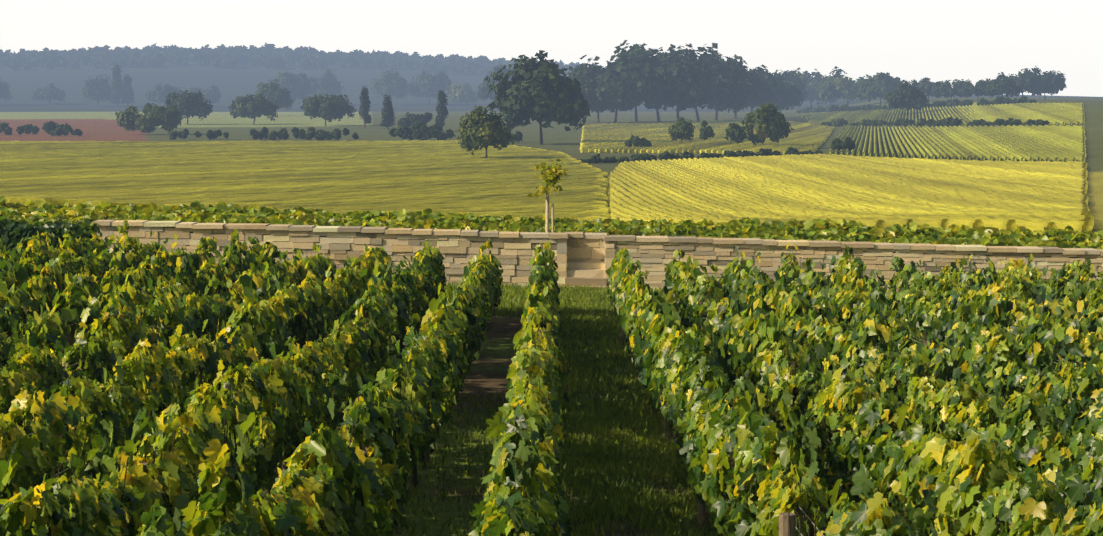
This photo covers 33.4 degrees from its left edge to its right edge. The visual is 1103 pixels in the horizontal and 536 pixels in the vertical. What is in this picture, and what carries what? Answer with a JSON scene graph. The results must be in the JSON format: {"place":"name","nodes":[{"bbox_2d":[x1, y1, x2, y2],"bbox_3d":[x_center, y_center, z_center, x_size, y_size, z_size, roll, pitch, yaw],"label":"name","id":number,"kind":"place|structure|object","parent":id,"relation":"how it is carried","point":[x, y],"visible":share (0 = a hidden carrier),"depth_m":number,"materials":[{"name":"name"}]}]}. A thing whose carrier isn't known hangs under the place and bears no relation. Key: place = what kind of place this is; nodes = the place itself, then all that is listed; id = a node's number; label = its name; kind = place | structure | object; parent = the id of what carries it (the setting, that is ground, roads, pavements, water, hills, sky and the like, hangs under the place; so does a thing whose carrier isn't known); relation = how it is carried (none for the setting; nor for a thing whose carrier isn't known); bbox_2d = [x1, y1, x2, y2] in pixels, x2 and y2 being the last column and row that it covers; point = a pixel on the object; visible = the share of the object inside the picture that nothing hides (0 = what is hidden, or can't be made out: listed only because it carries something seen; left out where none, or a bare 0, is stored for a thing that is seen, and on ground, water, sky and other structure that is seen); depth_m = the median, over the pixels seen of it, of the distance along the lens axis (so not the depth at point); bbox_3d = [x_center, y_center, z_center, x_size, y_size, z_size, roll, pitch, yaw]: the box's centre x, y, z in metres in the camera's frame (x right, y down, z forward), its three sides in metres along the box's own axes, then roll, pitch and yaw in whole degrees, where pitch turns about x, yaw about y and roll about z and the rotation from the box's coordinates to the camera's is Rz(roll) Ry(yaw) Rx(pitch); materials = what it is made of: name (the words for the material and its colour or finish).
{"place":"outdoors","nodes":[
{"label":"outdoors","id":0,"kind":"place"},
{"bbox_2d":[12,281,1003,535],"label":"grass","id":1,"kind":"structure","parent":0,"point":[584,315],"depth_m":17.89,"materials":[{"name":"green plant"}]},
{"bbox_2d":[0,61,1102,535],"bbox_3d":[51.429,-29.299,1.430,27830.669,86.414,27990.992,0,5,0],"label":"ground","id":2,"kind":"structure","parent":0,"point":[94,121],"depth_m":898.22,"materials":[{"name":"soil"}]},
{"bbox_2d":[0,102,1093,232],"bbox_3d":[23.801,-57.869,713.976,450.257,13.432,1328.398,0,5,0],"label":"vine rows","id":3,"kind":"object","parent":2,"relation":"on","point":[412,176],"visible":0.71,"depth_m":303.18,"materials":[{"name":"plant"}]},
{"bbox_2d":[527,159,567,214],"bbox_3d":[-0.032,-0.942,38.928,0.841,2.772,0.591,2,6,24],"label":"sapling","id":4,"kind":"object","parent":2,"relation":"on","point":[550,172],"depth_m":38.77,"materials":[{"name":"green plant"}]},
{"bbox_2d":[49,88,1045,157],"bbox_3d":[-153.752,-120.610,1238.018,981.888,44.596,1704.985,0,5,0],"label":"tree trunks","id":5,"kind":"object","parent":2,"relation":"on","point":[658,120],"visible":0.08,"depth_m":1017.10,"materials":[{"name":"brown plant"}]},
{"bbox_2d":[0,40,1066,163],"bbox_3d":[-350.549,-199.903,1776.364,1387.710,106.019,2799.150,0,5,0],"label":"trees","id":6,"kind":"object","parent":5,"relation":"attached to","point":[518,91],"visible":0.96,"depth_m":966.25,"materials":[{"name":"green plant"}]},
{"bbox_2d":[545,194,553,231],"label":"wooden stakes","id":7,"kind":"object","parent":2,"relation":"on","point":[547,216],"visible":0.27,"depth_m":38.88,"materials":[{"name":"brown wood"}]},
{"bbox_2d":[0,196,1102,259],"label":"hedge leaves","id":8,"kind":"object","parent":2,"relation":"on","point":[19,222],"visible":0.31,"depth_m":41.32,"materials":[{"name":"green plant"}]},
{"bbox_2d":[7,239,1100,535],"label":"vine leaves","id":9,"kind":"object","parent":2,"relation":"on","point":[811,529],"visible":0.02,"depth_m":15.32,"materials":[{"name":"green plant"}]},
{"bbox_2d":[0,220,1102,415],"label":"vine leaves","id":10,"kind":"object","parent":9,"relation":"attached to","point":[381,293],"visible":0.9,"depth_m":24.00,"materials":[{"name":"green plant"}]},
{"bbox_2d":[0,408,1102,535],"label":"vine leaves","id":11,"kind":"object","parent":9,"relation":"attached to","point":[1033,509],"visible":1,"depth_m":7.71,"materials":[{"name":"green plant"}]},
{"bbox_2d":[0,280,1102,535],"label":"vine leaves","id":12,"kind":"object","parent":9,"relation":"attached to","point":[962,458],"visible":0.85,"depth_m":12.84,"materials":[{"name":"green plant"}]},
{"bbox_2d":[66,252,1090,535],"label":"vine leaves","id":13,"kind":"object","parent":2,"relation":"on","point":[786,524],"visible":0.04,"depth_m":13.67,"materials":[{"name":"plant"}]},
{"bbox_2d":[1,268,1097,535],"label":"trellis wires","id":14,"kind":"object","parent":13,"relation":"attached to","point":[525,390],"depth_m":14.59,"materials":[{"name":"grey metal"}]},
{"bbox_2d":[93,220,1102,297],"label":"dry stone wall","id":15,"kind":"structure","parent":2,"relation":"on","point":[574,251],"depth_m":38.03,"materials":[{"name":"beige stone"}]},
{"bbox_2d":[107,231,1080,282],"bbox_3d":[6.562,0.114,38.363,31.960,2.019,0.420,0,5,0],"label":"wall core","id":16,"kind":"object","parent":15,"relation":"in","point":[615,256],"depth_m":38.12,"materials":[{"name":"grey stone"}]},
{"bbox_2d":[0,0,1102,96],"label":"sky","id":17,"kind":"structure","parent":0,"point":[908,40],"materials":[{"name":"white"}]}
]}

